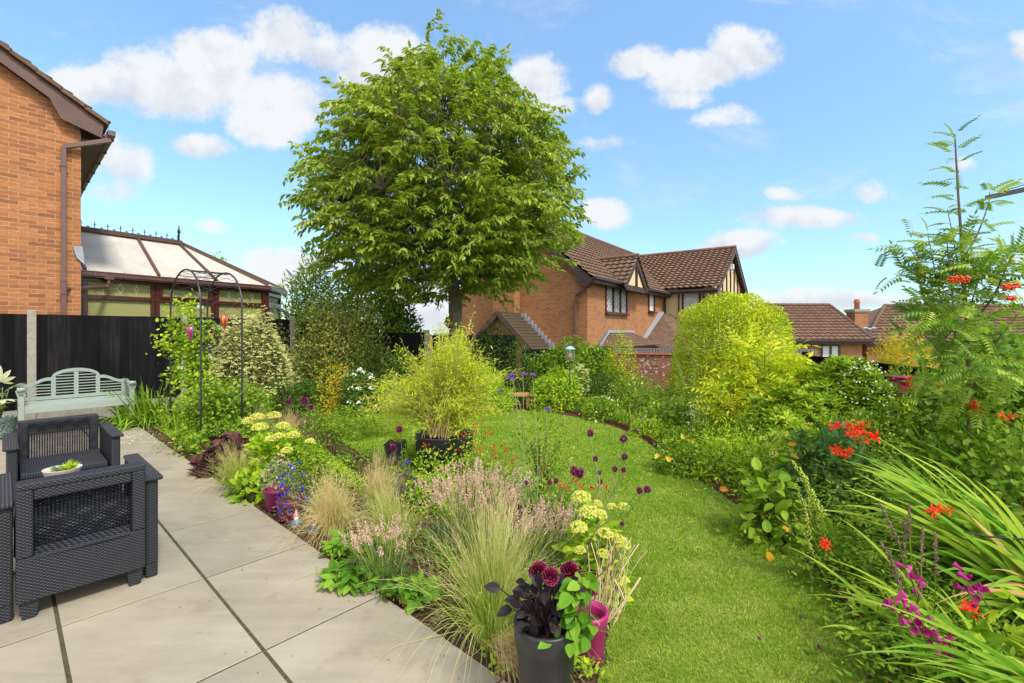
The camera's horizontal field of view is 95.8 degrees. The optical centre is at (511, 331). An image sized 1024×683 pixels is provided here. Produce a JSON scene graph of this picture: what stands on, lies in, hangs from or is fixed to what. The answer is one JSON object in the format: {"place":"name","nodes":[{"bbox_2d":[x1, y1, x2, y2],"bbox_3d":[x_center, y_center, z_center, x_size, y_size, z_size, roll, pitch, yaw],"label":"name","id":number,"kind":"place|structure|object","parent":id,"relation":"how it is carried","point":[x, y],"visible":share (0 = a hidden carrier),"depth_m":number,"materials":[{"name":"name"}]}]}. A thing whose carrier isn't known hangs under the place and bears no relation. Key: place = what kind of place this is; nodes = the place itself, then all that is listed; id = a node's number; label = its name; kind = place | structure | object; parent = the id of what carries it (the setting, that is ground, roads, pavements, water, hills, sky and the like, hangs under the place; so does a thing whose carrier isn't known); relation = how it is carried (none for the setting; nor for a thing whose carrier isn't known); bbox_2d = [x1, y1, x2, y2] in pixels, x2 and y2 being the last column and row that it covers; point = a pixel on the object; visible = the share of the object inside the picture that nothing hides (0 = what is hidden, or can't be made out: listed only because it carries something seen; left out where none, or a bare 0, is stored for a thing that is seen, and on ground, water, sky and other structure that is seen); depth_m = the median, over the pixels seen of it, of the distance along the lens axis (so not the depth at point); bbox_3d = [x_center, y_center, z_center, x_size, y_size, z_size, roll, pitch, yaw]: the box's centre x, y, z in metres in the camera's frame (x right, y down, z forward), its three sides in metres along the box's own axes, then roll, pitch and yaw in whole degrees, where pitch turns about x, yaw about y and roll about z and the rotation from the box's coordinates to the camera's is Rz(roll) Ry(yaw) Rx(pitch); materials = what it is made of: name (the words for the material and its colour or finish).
{"place":"outdoors","nodes":[
{"label":"outdoors","id":0,"kind":"place"},
{"bbox_2d":[0,424,506,682],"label":"patio","id":1,"kind":"structure","parent":0,"point":[161,637],"depth_m":2.26,"materials":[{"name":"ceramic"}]},
{"bbox_2d":[2,413,123,516],"bbox_3d":[-3.688,1.082,3.798,0.770,0.672,0.672,0,0,42],"label":"rattan armchair","id":2,"kind":"object","parent":1,"relation":"on","point":[101,452],"visible":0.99,"depth_m":3.87,"materials":[{"name":"wicker"}]},
{"bbox_2d":[15,368,136,425],"bbox_3d":[-6.265,0.977,6.678,0.594,0.882,1.247,0,0,42],"label":"garden bench","id":3,"kind":"object","parent":1,"relation":"on","point":[59,403],"visible":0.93,"depth_m":6.69,"materials":[{"name":"green paint"}]},
{"bbox_2d":[0,453,162,623],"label":"rattan armchair","id":4,"kind":"object","parent":1,"relation":"on","point":[54,547],"visible":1,"depth_m":2.43,"materials":[{"name":"wicker"}]},
{"bbox_2d":[513,601,574,682],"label":"plant pot","id":5,"kind":"object","parent":1,"relation":"on","point":[554,663],"visible":0.5,"depth_m":1.58,"materials":[{"name":"grey ceramic"}]},
{"bbox_2d":[484,560,597,636],"bbox_3d":[0.150,0.961,1.683,0.430,0.294,0.279,0,0,-27],"label":"dahlia","id":6,"kind":"object","parent":5,"relation":"in","point":[544,615],"visible":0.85,"depth_m":1.64,"materials":[{"name":"black plant"}]},
{"bbox_2d":[538,571,599,657],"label":"raspberry plant","id":7,"kind":"object","parent":5,"relation":"in","point":[568,602],"visible":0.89,"depth_m":1.61,"materials":[{"name":"green plant"}]},
{"bbox_2d":[272,333,636,519],"bbox_3d":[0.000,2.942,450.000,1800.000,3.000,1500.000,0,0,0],"label":"ground","id":8,"kind":"structure","parent":0,"point":[430,363],"depth_m":32.88,"materials":[{"name":"green plant"}]},
{"bbox_2d":[0,40,115,314],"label":"brick house","id":9,"kind":"structure","parent":8,"relation":"on","point":[54,146],"depth_m":8.12,"materials":[{"name":"orange brick"}]},
{"bbox_2d":[66,220,287,318],"bbox_3d":[-8.355,-0.625,11.267,3.787,4.310,6.711,0,0,32],"label":"conservatory","id":10,"kind":"object","parent":8,"relation":"on","point":[125,273],"visible":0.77,"depth_m":10.76,"materials":[{"name":"white glass"}]},
{"bbox_2d":[82,277,155,316],"bbox_3d":[-8.494,-0.170,10.028,0.761,2.060,1.118,0,0,0],"label":"window frame","id":11,"kind":"structure","parent":10,"relation":"in","point":[122,297],"depth_m":10.02,"materials":[{"name":"brown wood"}]},
{"bbox_2d":[155,282,215,317],"bbox_3d":[-7.809,-0.170,11.083,0.761,2.060,1.118,0,0,0],"label":"window frame","id":12,"kind":"structure","parent":10,"relation":"in","point":[162,290],"depth_m":10.98,"materials":[{"name":"brown wood"}]},
{"bbox_2d":[215,287,261,318],"bbox_3d":[-7.124,-0.170,12.138,0.761,2.060,1.118,0,0,0],"label":"window frame","id":13,"kind":"structure","parent":10,"relation":"in","point":[250,296],"depth_m":12.06,"materials":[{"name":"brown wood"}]},
{"bbox_2d":[270,241,352,371],"bbox_3d":[-5.181,-0.505,12.199,2.186,3.877,2.061,0,0,0],"label":"buddleja","id":14,"kind":"object","parent":8,"relation":"on","point":[306,291],"visible":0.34,"depth_m":11.89,"materials":[{"name":"green plant"}]},
{"bbox_2d":[334,261,414,373],"bbox_3d":[-3.870,-0.337,12.620,2.760,3.820,2.744,0,0,0],"label":"hazel","id":15,"kind":"object","parent":8,"relation":"on","point":[388,307],"visible":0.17,"depth_m":12.14,"materials":[{"name":"green plant"}]},
{"bbox_2d":[277,8,597,364],"bbox_3d":[-1.633,-2.756,10.221,6.336,8.472,6.156,0,0,-27],"label":"cherry tree","id":16,"kind":"object","parent":8,"relation":"on","point":[495,184],"visible":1,"depth_m":8.83,"materials":[{"name":"green plant"}]},
{"bbox_2d":[461,207,747,386],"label":"timbered house","id":17,"kind":"structure","parent":8,"relation":"on","point":[601,292],"depth_m":19.58,"materials":[{"name":"orange brick"}]},
{"bbox_2d":[613,348,817,388],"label":"brick wall","id":18,"kind":"structure","parent":8,"relation":"on","point":[654,363],"depth_m":11.64,"materials":[{"name":"brick"}]},
{"bbox_2d":[739,299,876,358],"bbox_3d":[17.366,0.760,28.440,7.252,5.340,7.120,0,0,0],"label":"bungalow","id":19,"kind":"object","parent":8,"relation":"on","point":[830,329],"visible":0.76,"depth_m":26.13,"materials":[{"name":"tile"}]},
{"bbox_2d":[862,304,1023,368],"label":"bungalow","id":20,"kind":"object","parent":8,"relation":"on","point":[876,318],"visible":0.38,"depth_m":27.46,"materials":[{"name":"tile"}]},
{"bbox_2d":[0,0,1023,332],"label":"sky","id":21,"kind":"structure","parent":0,"point":[793,135],"materials":[{"name":"blue"}]},
{"bbox_2d":[15,388,1018,682],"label":"garden soil","id":22,"kind":"structure","parent":0,"point":[423,614],"depth_m":3.28,"materials":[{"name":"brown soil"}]},
{"bbox_2d":[87,376,183,431],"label":"daylily","id":23,"kind":"object","parent":22,"relation":"on","point":[145,414],"visible":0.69,"depth_m":6.94,"materials":[{"name":"green plant"}]},
{"bbox_2d":[0,310,294,419],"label":"closeboard fence","id":24,"kind":"object","parent":22,"relation":"on","point":[34,346],"visible":0.41,"depth_m":7.54,"materials":[{"name":"wood"}]},
{"bbox_2d":[146,288,228,420],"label":"climbing rose","id":25,"kind":"object","parent":22,"relation":"on","point":[189,359],"visible":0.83,"depth_m":6.72,"materials":[{"name":"green plant"}]},
{"bbox_2d":[170,269,242,446],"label":"garden arch","id":26,"kind":"structure","parent":22,"relation":"on","point":[209,290],"depth_m":5.97,"materials":[{"name":"black metal"}]},
{"bbox_2d":[186,431,249,476],"bbox_3d":[-2.968,1.263,4.744,0.626,0.484,0.746,0,0,0],"label":"heuchera","id":27,"kind":"object","parent":22,"relation":"on","point":[204,458],"visible":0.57,"depth_m":4.62,"materials":[{"name":"purple plant"}]},
{"bbox_2d":[157,371,281,457],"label":"rose bush","id":28,"kind":"object","parent":22,"relation":"on","point":[221,405],"visible":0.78,"depth_m":5.89,"materials":[{"name":"green plant"}]},
{"bbox_2d":[187,436,276,497],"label":"feather grass","id":29,"kind":"object","parent":22,"relation":"on","point":[232,469],"depth_m":4.13,"materials":[{"name":"beige plant"}]},
{"bbox_2d":[225,457,274,505],"bbox_3d":[-2.208,1.280,3.954,0.405,0.410,0.407,0,0,0],"label":"leafy rosette","id":30,"kind":"object","parent":22,"relation":"on","point":[254,477],"visible":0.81,"depth_m":3.90,"materials":[{"name":"green plant"}]},
{"bbox_2d":[203,303,300,403],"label":"daisy bush","id":31,"kind":"object","parent":22,"relation":"on","point":[276,343],"visible":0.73,"depth_m":8.14,"materials":[{"name":"green plant"}]},
{"bbox_2d":[140,414,383,480],"bbox_3d":[-2.759,1.248,5.430,2.934,0.360,1.848,0,0,33],"label":"ground cover","id":32,"kind":"object","parent":22,"relation":"on","point":[310,446],"visible":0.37,"depth_m":5.14,"materials":[{"name":"green plant"}]},
{"bbox_2d":[236,411,314,477],"bbox_3d":[-2.286,1.117,4.524,0.716,0.745,1.359,0,0,-37],"label":"lime alchemilla","id":33,"kind":"object","parent":22,"relation":"on","point":[266,448],"visible":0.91,"depth_m":4.63,"materials":[{"name":"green plant"}]},
{"bbox_2d":[273,378,339,413],"bbox_3d":[-3.803,1.169,8.585,1.224,0.625,1.173,0,0,0],"label":"laurel","id":34,"kind":"object","parent":22,"relation":"on","point":[301,385],"visible":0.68,"depth_m":8.45,"materials":[{"name":"green plant"}]},
{"bbox_2d":[216,438,406,519],"bbox_3d":[-1.875,1.265,4.419,1.616,0.331,1.748,0,0,-42],"label":"ground cover","id":35,"kind":"object","parent":22,"relation":"on","point":[345,466],"visible":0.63,"depth_m":4.21,"materials":[{"name":"green plant"}]},
{"bbox_2d":[262,460,391,554],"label":"feather grass","id":36,"kind":"object","parent":22,"relation":"on","point":[331,513],"depth_m":3.18,"materials":[{"name":"plant"}]},
{"bbox_2d":[289,397,368,462],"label":"blueberry bush","id":37,"kind":"object","parent":22,"relation":"on","point":[337,434],"visible":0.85,"depth_m":5.00,"materials":[{"name":"green plant"}]},
{"bbox_2d":[277,274,393,402],"bbox_3d":[-3.625,0.153,9.628,2.348,2.683,1.296,0,0,0],"label":"evergreen shrub","id":38,"kind":"object","parent":22,"relation":"on","point":[332,331],"visible":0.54,"depth_m":9.40,"materials":[{"name":"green plant"}]},
{"bbox_2d":[318,529,378,560],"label":"strawberry plant","id":39,"kind":"object","parent":22,"relation":"on","point":[332,544],"visible":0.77,"depth_m":2.90,"materials":[{"name":"green plant"}]},
{"bbox_2d":[316,550,398,596],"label":"strawberry plant","id":40,"kind":"object","parent":22,"relation":"on","point":[345,584],"visible":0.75,"depth_m":2.54,"materials":[{"name":"green plant"}]},
{"bbox_2d":[337,367,380,417],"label":"hydrangea","id":41,"kind":"object","parent":22,"relation":"on","point":[350,389],"visible":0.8,"depth_m":7.79,"materials":[{"name":"green plant"}]},
{"bbox_2d":[337,446,410,512],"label":"feather grass","id":42,"kind":"object","parent":22,"relation":"on","point":[384,473],"depth_m":3.65,"materials":[{"name":"plant"}]},
{"bbox_2d":[338,511,421,597],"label":"lavender","id":43,"kind":"object","parent":22,"relation":"on","point":[394,559],"visible":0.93,"depth_m":2.58,"materials":[{"name":"pink plant"}]},
{"bbox_2d":[325,460,467,581],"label":"feather grass","id":44,"kind":"object","parent":22,"relation":"on","point":[387,517],"depth_m":2.95,"materials":[{"name":"beige plant"}]},
{"bbox_2d":[369,346,429,407],"bbox_3d":[-2.032,0.891,8.849,1.320,1.225,1.370,0,0,32],"label":"laurel","id":45,"kind":"object","parent":22,"relation":"on","point":[398,366],"visible":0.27,"depth_m":8.74,"materials":[{"name":"green plant"}]},
{"bbox_2d":[382,330,429,395],"bbox_3d":[-2.339,0.695,10.168,1.039,1.470,0.100,0,0,0],"label":"closeboard fence","id":46,"kind":"object","parent":22,"relation":"on","point":[411,341],"visible":0.41,"depth_m":10.14,"materials":[{"name":"wood"}]},
{"bbox_2d":[377,569,442,615],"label":"strawberry plant","id":47,"kind":"object","parent":22,"relation":"on","point":[404,595],"visible":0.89,"depth_m":2.41,"materials":[{"name":"green plant"}]},
{"bbox_2d":[400,445,465,518],"bbox_3d":[-0.623,1.176,3.696,0.507,0.560,0.503,0,0,0],"label":"fresh mint","id":48,"kind":"object","parent":22,"relation":"on","point":[418,495],"visible":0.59,"depth_m":3.65,"materials":[{"name":"green plant"}]},
{"bbox_2d":[295,485,650,656],"bbox_3d":[-0.411,1.296,2.775,2.291,0.271,1.003,0,0,44],"label":"ground cover","id":49,"kind":"object","parent":22,"relation":"on","point":[422,528],"visible":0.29,"depth_m":2.74,"materials":[{"name":"green plant"}]},
{"bbox_2d":[413,456,536,572],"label":"lavender","id":50,"kind":"object","parent":22,"relation":"on","point":[467,500],"visible":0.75,"depth_m":2.91,"materials":[{"name":"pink plant"}]},
{"bbox_2d":[357,469,632,682],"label":"feather grass","id":51,"kind":"object","parent":22,"relation":"on","point":[487,604],"depth_m":2.08,"materials":[{"name":"green plant"}]},
{"bbox_2d":[468,311,525,397],"bbox_3d":[-0.407,0.525,9.908,1.509,1.950,1.178,0,0,0],"label":"jasmine","id":52,"kind":"object","parent":22,"relation":"on","point":[482,345],"visible":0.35,"depth_m":9.86,"materials":[{"name":"green plant"}]},
{"bbox_2d":[489,493,551,584],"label":"lavender","id":53,"kind":"object","parent":22,"relation":"on","point":[530,525],"visible":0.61,"depth_m":2.55,"materials":[{"name":"pink plant"}]},
{"bbox_2d":[418,457,630,554],"bbox_3d":[0.105,1.265,3.709,0.998,0.331,2.092,0,0,-38],"label":"ground cover","id":54,"kind":"object","parent":22,"relation":"on","point":[543,492],"visible":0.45,"depth_m":3.62,"materials":[{"name":"green plant"}]},
{"bbox_2d":[481,627,593,682],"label":"dry straw","id":55,"kind":"object","parent":22,"relation":"on","point":[511,646],"visible":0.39,"depth_m":1.90,"materials":[{"name":"beige plant"}]},
{"bbox_2d":[507,410,580,494],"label":"blueberry bush","id":56,"kind":"object","parent":22,"relation":"on","point":[549,467],"visible":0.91,"depth_m":4.04,"materials":[{"name":"green plant"}]},
{"bbox_2d":[512,494,581,574],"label":"lavender","id":57,"kind":"object","parent":22,"relation":"on","point":[565,521],"visible":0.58,"depth_m":2.72,"materials":[{"name":"pink plant"}]},
{"bbox_2d":[527,364,585,412],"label":"azalea","id":58,"kind":"object","parent":22,"relation":"on","point":[555,378],"visible":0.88,"depth_m":8.43,"materials":[{"name":"green plant"}]},
{"bbox_2d":[513,334,632,399],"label":"mixed hedge","id":59,"kind":"object","parent":22,"relation":"on","point":[549,360],"visible":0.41,"depth_m":9.88,"materials":[{"name":"green plant"}]},
{"bbox_2d":[576,600,608,665],"bbox_3d":[0.340,1.323,2.020,0.164,0.215,0.164,0,0,0],"label":"plant pot","id":60,"kind":"object","parent":22,"relation":"on","point":[599,612],"visible":0.45,"depth_m":1.97,"materials":[{"name":"ceramic"}]},
{"bbox_2d":[552,490,636,612],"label":"lime hydrangea","id":61,"kind":"object","parent":22,"relation":"on","point":[577,545],"visible":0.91,"depth_m":2.43,"materials":[{"name":"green plant"}]},
{"bbox_2d":[578,395,629,422],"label":"hardy geranium","id":62,"kind":"object","parent":22,"relation":"on","point":[599,408],"visible":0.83,"depth_m":7.49,"materials":[{"name":"green plant"}]},
{"bbox_2d":[581,517,647,628],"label":"bleached plant","id":63,"kind":"object","parent":22,"relation":"on","point":[600,597],"visible":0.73,"depth_m":2.28,"materials":[{"name":"beige plant"}]},
{"bbox_2d":[600,327,640,393],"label":"golden shrub","id":64,"kind":"object","parent":22,"relation":"on","point":[628,353],"visible":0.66,"depth_m":9.36,"materials":[{"name":"green plant"}]},
{"bbox_2d":[607,371,665,417],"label":"rose bush","id":65,"kind":"object","parent":22,"relation":"on","point":[630,399],"visible":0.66,"depth_m":7.90,"materials":[{"name":"green plant"}]},
{"bbox_2d":[640,396,705,436],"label":"hardy geranium","id":66,"kind":"object","parent":22,"relation":"on","point":[669,411],"visible":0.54,"depth_m":6.46,"materials":[{"name":"green plant"}]},
{"bbox_2d":[649,432,712,479],"bbox_3d":[1.730,1.243,4.708,0.605,0.446,0.595,0,0,35],"label":"evening primrose","id":67,"kind":"object","parent":22,"relation":"on","point":[678,465],"visible":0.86,"depth_m":4.62,"materials":[{"name":"green plant"}]},
{"bbox_2d":[682,420,773,489],"bbox_3d":[2.125,1.173,4.526,0.900,0.613,0.811,0,0,0],"label":"spurge mound","id":68,"kind":"object","parent":22,"relation":"on","point":[717,446],"visible":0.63,"depth_m":4.43,"materials":[{"name":"green plant"}]},
{"bbox_2d":[684,363,774,452],"bbox_3d":[2.748,1.015,5.735,1.617,1.257,1.231,0,0,0],"label":"golden robinia","id":69,"kind":"object","parent":22,"relation":"on","point":[714,392],"visible":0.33,"depth_m":5.67,"materials":[{"name":"green plant"}]},
{"bbox_2d":[667,290,798,407],"bbox_3d":[4.088,0.355,8.581,2.266,2.247,2.301,0,0,0],"label":"clipped privet","id":70,"kind":"object","parent":22,"relation":"on","point":[721,309],"visible":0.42,"depth_m":8.24,"materials":[{"name":"green plant"}]},
{"bbox_2d":[543,405,930,681],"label":"lawn edging","id":71,"kind":"object","parent":22,"relation":"on","point":[715,484],"visible":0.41,"depth_m":4.08,"materials":[{"name":"metal"}]},
{"bbox_2d":[689,313,831,437],"bbox_3d":[3.397,0.709,6.085,2.044,1.943,1.825,0,0,0],"label":"golden sumac","id":72,"kind":"object","parent":22,"relation":"on","point":[753,370],"visible":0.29,"depth_m":6.01,"materials":[{"name":"yellow plant"}]},
{"bbox_2d":[721,421,804,490],"bbox_3d":[2.345,1.140,4.174,0.795,0.664,0.714,0,0,0],"label":"goldenrod","id":73,"kind":"object","parent":22,"relation":"on","point":[763,446],"visible":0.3,"depth_m":4.21,"materials":[{"name":"green plant"}]},
{"bbox_2d":[719,455,814,553],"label":"bramble leaves","id":74,"kind":"object","parent":22,"relation":"on","point":[753,505],"visible":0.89,"depth_m":3.09,"materials":[{"name":"green plant"}]},
{"bbox_2d":[727,376,832,470],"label":"whorled shrub","id":75,"kind":"object","parent":22,"relation":"on","point":[795,405],"visible":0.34,"depth_m":4.70,"materials":[{"name":"green plant"}]},
{"bbox_2d":[759,417,825,491],"bbox_3d":[2.472,1.112,3.999,0.528,0.730,0.560,0,0,-35],"label":"lime sedum","id":76,"kind":"object","parent":22,"relation":"on","point":[784,434],"visible":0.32,"depth_m":3.99,"materials":[{"name":"green plant"}]},
{"bbox_2d":[621,403,1019,631],"bbox_3d":[2.619,1.112,3.594,3.018,0.649,4.120,0,0,0],"label":"ground cover","id":77,"kind":"object","parent":22,"relation":"on","point":[859,522],"visible":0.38,"depth_m":3.07,"materials":[{"name":"green plant"}]},
{"bbox_2d":[791,460,857,588],"bbox_3d":[1.749,1.069,2.592,0.442,0.726,0.204,0,0,-15],"label":"toadflax","id":78,"kind":"object","parent":22,"relation":"on","point":[815,501],"visible":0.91,"depth_m":2.58,"materials":[{"name":"green plant"}]},
{"bbox_2d":[766,413,900,529],"bbox_3d":[2.562,1.104,3.779,1.062,0.918,1.022,0,0,0],"label":"peony","id":79,"kind":"object","parent":22,"relation":"on","point":[834,437],"visible":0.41,"depth_m":3.60,"materials":[{"name":"green plant"}]},
{"bbox_2d":[779,354,919,470],"bbox_3d":[3.783,0.884,5.375,1.674,1.285,1.592,0,0,0],"label":"whorled shrub","id":80,"kind":"object","parent":22,"relation":"on","point":[817,379],"visible":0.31,"depth_m":4.96,"materials":[{"name":"green plant"}]},
{"bbox_2d":[825,400,921,489],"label":"leaf shrub","id":81,"kind":"object","parent":22,"relation":"on","point":[876,427],"visible":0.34,"depth_m":4.38,"materials":[{"name":"green plant"}]},
{"bbox_2d":[765,545,1023,682],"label":"ground cover","id":82,"kind":"object","parent":22,"relation":"on","point":[878,571],"visible":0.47,"depth_m":2.10,"materials":[{"name":"green plant"}]},
{"bbox_2d":[792,517,1007,666],"bbox_3d":[1.646,1.124,1.927,0.782,0.585,0.678,0,0,21],"label":"crocosmia","id":83,"kind":"object","parent":22,"relation":"on","point":[886,614],"visible":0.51,"depth_m":2.01,"materials":[{"name":"green plant"}]},
{"bbox_2d":[866,322,937,368],"bbox_3d":[7.332,0.617,8.596,1.062,1.637,1.268,0,0,0],"label":"japanese maple","id":84,"kind":"object","parent":22,"relation":"on","point":[887,358],"visible":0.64,"depth_m":8.58,"materials":[{"name":"plant"}]},
{"bbox_2d":[877,502,938,625],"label":"salvia spikes","id":85,"kind":"object","parent":22,"relation":"on","point":[896,575],"visible":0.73,"depth_m":1.97,"materials":[{"name":"purple plant"}]},
{"bbox_2d":[795,419,1023,635],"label":"crocosmia","id":86,"kind":"object","parent":22,"relation":"on","point":[993,564],"visible":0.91,"depth_m":2.15,"materials":[{"name":"green plant"}]},
{"bbox_2d":[881,562,960,682],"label":"penstemon","id":87,"kind":"object","parent":22,"relation":"on","point":[901,595],"visible":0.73,"depth_m":1.65,"materials":[{"name":"purple plant"}]},
{"bbox_2d":[892,351,972,473],"bbox_3d":[3.839,0.830,4.200,0.721,1.323,0.496,0,0,0],"label":"ivy mass","id":88,"kind":"object","parent":22,"relation":"on","point":[919,410],"visible":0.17,"depth_m":4.18,"materials":[{"name":"green plant"}]},
{"bbox_2d":[842,571,1023,682],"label":"crocosmia","id":89,"kind":"object","parent":22,"relation":"on","point":[990,670],"visible":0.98,"depth_m":1.56,"materials":[{"name":"green plant"}]},
{"bbox_2d":[867,114,1023,465],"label":"rowan sapling","id":90,"kind":"object","parent":22,"relation":"on","point":[962,274],"visible":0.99,"depth_m":2.92,"materials":[{"name":"green plant"}]},
{"bbox_2d":[868,375,1023,500],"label":"crocosmia","id":91,"kind":"object","parent":22,"relation":"on","point":[973,402],"visible":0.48,"depth_m":2.91,"materials":[{"name":"green plant"}]},
{"bbox_2d":[886,395,1023,565],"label":"snowberry","id":92,"kind":"object","parent":22,"relation":"on","point":[956,443],"visible":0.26,"depth_m":2.96,"materials":[{"name":"green plant"}]},
{"bbox_2d":[934,321,1023,461],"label":"ivy mass","id":93,"kind":"object","parent":22,"relation":"on","point":[1016,404],"visible":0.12,"depth_m":4.16,"materials":[{"name":"green plant"}]},
{"bbox_2d":[952,561,1007,653],"bbox_3d":[1.817,1.158,1.755,0.305,0.547,0.146,0,0,-20],"label":"penstemon","id":94,"kind":"object","parent":22,"relation":"on","point":[970,588],"visible":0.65,"depth_m":1.74,"materials":[{"name":"purple plant"}]},
{"bbox_2d":[959,408,1023,584],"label":"snowberry","id":95,"kind":"object","parent":22,"relation":"on","point":[1012,455],"visible":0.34,"depth_m":2.54,"materials":[{"name":"green plant"}]},
{"bbox_2d":[959,586,1023,675],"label":"aquilegia","id":96,"kind":"object","parent":22,"relation":"on","point":[982,632],"visible":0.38,"depth_m":1.67,"materials":[{"name":"green plant"}]},
{"bbox_2d":[331,409,904,682],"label":"lawn","id":97,"kind":"structure","parent":0,"point":[726,678],"depth_m":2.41,"materials":[{"name":"green plant"}]},
{"bbox_2d":[297,403,416,441],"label":"ground cover","id":98,"kind":"object","parent":97,"relation":"on","point":[359,421],"visible":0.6,"depth_m":6.50,"materials":[{"name":"green plant"}]},
{"bbox_2d":[415,428,473,475],"bbox_3d":[-0.689,1.230,4.713,0.600,0.400,0.600,0,0,0],"label":"plant pot","id":99,"kind":"object","parent":97,"relation":"on","point":[439,443],"visible":0.56,"depth_m":4.50,"materials":[{"name":"grey plastic"}]},
{"bbox_2d":[352,312,524,442],"bbox_3d":[-0.746,0.406,4.751,1.836,1.359,1.257,0,0,0],"label":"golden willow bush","id":100,"kind":"object","parent":99,"relation":"in","point":[443,408],"visible":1,"depth_m":4.58,"materials":[{"name":"yellow plant"}]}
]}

